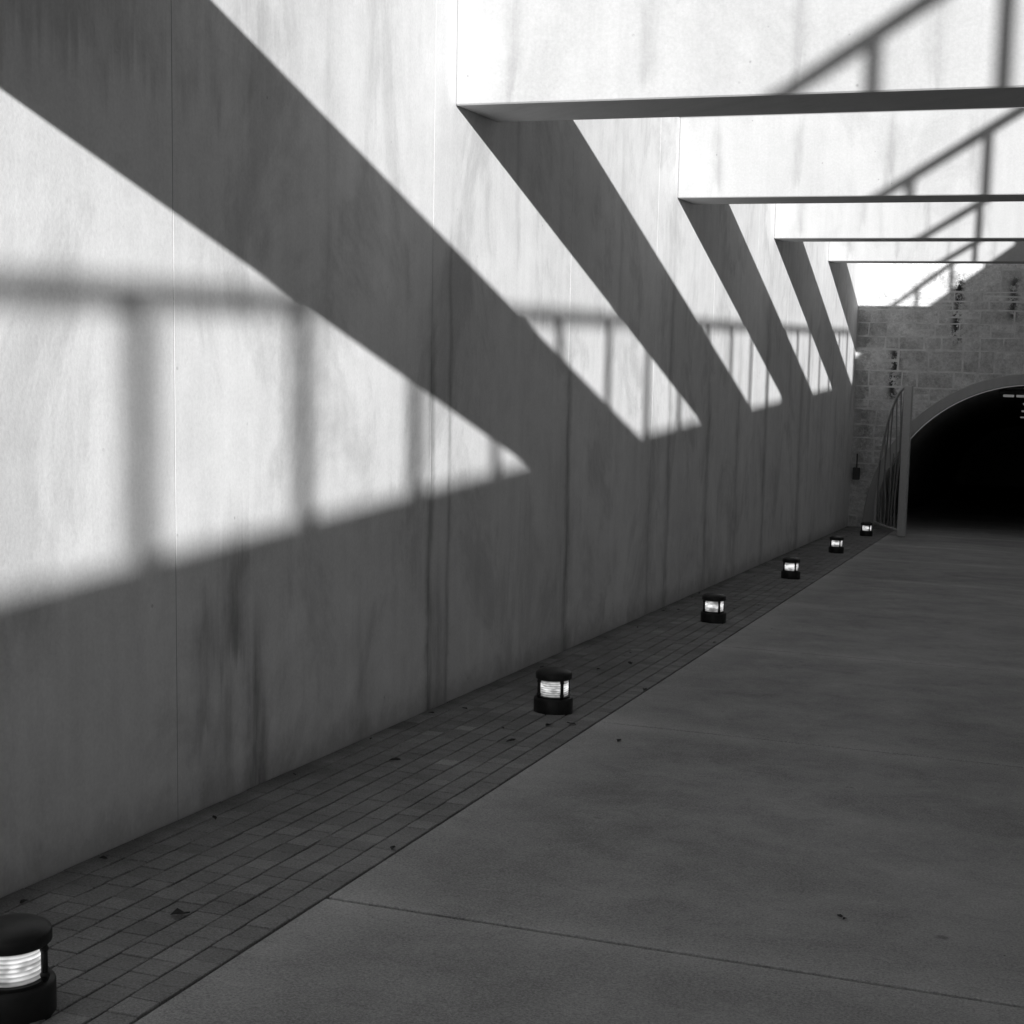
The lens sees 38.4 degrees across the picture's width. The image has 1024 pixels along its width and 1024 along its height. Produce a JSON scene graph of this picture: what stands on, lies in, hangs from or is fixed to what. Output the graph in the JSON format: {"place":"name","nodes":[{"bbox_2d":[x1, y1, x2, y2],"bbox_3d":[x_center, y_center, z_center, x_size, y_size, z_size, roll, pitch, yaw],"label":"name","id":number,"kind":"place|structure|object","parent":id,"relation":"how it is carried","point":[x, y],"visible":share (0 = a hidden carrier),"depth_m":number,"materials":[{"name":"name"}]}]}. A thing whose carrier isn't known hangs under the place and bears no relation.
{"place":"outdoors","nodes":[
{"label":"outdoors","id":0,"kind":"place"},
{"bbox_2d":[134,484,1023,1023],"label":"concrete path","id":1,"kind":"structure","parent":0,"point":[728,830],"depth_m":5.67,"materials":[{"name":"grey concrete"}]},
{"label":"ground base","id":2,"kind":"object","parent":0,"visible":0},
{"bbox_2d":[0,526,893,1023],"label":"brick paving strip","id":3,"kind":"object","parent":2,"relation":"on","point":[248,868],"visible":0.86,"depth_m":5.87,"materials":[{"name":"grey brick"}]},
{"bbox_2d":[0,913,56,1023],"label":"bollard light","id":4,"kind":"object","parent":3,"relation":"on","point":[28,990],"visible":1,"depth_m":3.85,"materials":[{"name":"metal"}]},
{"bbox_2d":[20,531,1004,955],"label":"fallen leaves","id":5,"kind":"object","parent":3,"relation":"on","point":[176,911],"visible":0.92,"depth_m":5.89,"materials":[{"name":"black plant"}]},
{"bbox_2d":[533,666,572,715],"bbox_3d":[0.239,1.032,8.466,0.227,0.276,0.227,-3,8,-28],"label":"bollard light","id":6,"kind":"object","parent":3,"relation":"on","point":[552,696],"visible":0.99,"depth_m":8.38,"materials":[{"name":"metal"}]},
{"bbox_2d":[700,592,725,623],"bbox_3d":[1.783,0.853,13.001,0.226,0.276,0.226,-2,8,-22],"label":"bollard light","id":7,"kind":"object","parent":3,"relation":"on","point":[713,611],"visible":0.98,"depth_m":12.92,"materials":[{"name":"metal"}]},
{"bbox_2d":[781,557,799,578],"bbox_3d":[3.328,0.673,17.537,0.227,0.276,0.227,-2,8,-21],"label":"bollard light","id":8,"kind":"object","parent":3,"relation":"on","point":[790,570],"visible":0.98,"depth_m":17.45,"materials":[{"name":"metal"}]},
{"bbox_2d":[828,536,843,553],"bbox_3d":[4.872,0.494,22.072,0.226,0.276,0.226,-1,7,-19],"label":"bollard light","id":9,"kind":"object","parent":3,"relation":"on","point":[836,544],"visible":0.99,"depth_m":21.99,"materials":[{"name":"metal"}]},
{"bbox_2d":[860,522,872,535],"bbox_3d":[6.416,0.314,26.608,0.226,0.276,0.226,-1,7,-18],"label":"bollard light","id":10,"kind":"object","parent":3,"relation":"on","point":[866,528],"visible":0.97,"depth_m":26.53,"materials":[{"name":"metal"}]},
{"bbox_2d":[848,263,1023,527],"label":"stone tunnel portal","id":11,"kind":"object","parent":2,"relation":"on","point":[939,337],"visible":0.75,"depth_m":29.01,"materials":[{"name":"stone"}]},
{"bbox_2d":[852,454,859,479],"bbox_3d":[6.897,-0.908,29.416,0.140,0.520,0.110,4,7,19],"label":"electrical box","id":12,"kind":"object","parent":11,"relation":"attached to","point":[856,473],"visible":1,"depth_m":29.39,"materials":[{"name":"grey plastic"}]},
{"bbox_2d":[873,384,913,535],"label":"iron gate","id":13,"kind":"structure","parent":11,"relation":"attached to","point":[905,431],"depth_m":26.64,"materials":[{"name":"metal"}]},
{"bbox_2d":[1000,389,1023,417],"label":"tunnel light","id":14,"kind":"object","parent":11,"relation":"attached to","point":[1011,393],"visible":0.99,"depth_m":29.48,"materials":[{"name":"grey plastic"}]},
{"bbox_3d":[1.238,0.833,-8.811,0.400,9.102,76.056,4,7,19],"label":"concrete","id":15,"kind":"object","parent":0,"visible":0},
{"bbox_2d":[0,0,859,897],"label":"panels","id":16,"kind":"object","parent":15,"relation":"attached to","point":[294,518],"visible":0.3,"depth_m":6.91,"materials":[{"name":"concrete"}]},
{"bbox_2d":[171,27,649,793],"bbox_3d":[-5.713,1.777,-6.303,0.439,6.143,76.040,4,7,19],"label":"joint filler","id":17,"kind":"object","parent":16,"relation":"attached to","point":[173,323],"depth_m":5.73,"materials":[{"name":"grey"}]},
{"bbox_2d":[456,0,1023,121],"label":"concrete beam","id":18,"kind":"structure","parent":16,"relation":"attached to","point":[534,60],"depth_m":7.76,"materials":[{"name":"white concrete"}]},
{"bbox_2d":[678,108,1023,203],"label":"concrete beam","id":19,"kind":"structure","parent":16,"relation":"attached to","point":[971,155],"depth_m":13.04,"materials":[{"name":"white concrete"}]},
{"bbox_2d":[774,201,1023,241],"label":"concrete beam","id":20,"kind":"structure","parent":16,"relation":"attached to","point":[918,222],"depth_m":18.42,"materials":[{"name":"white concrete"}]},
{"bbox_2d":[828,242,1023,263],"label":"concrete beam","id":21,"kind":"structure","parent":16,"relation":"attached to","point":[941,252],"depth_m":23.77,"materials":[{"name":"white concrete"}]}
]}

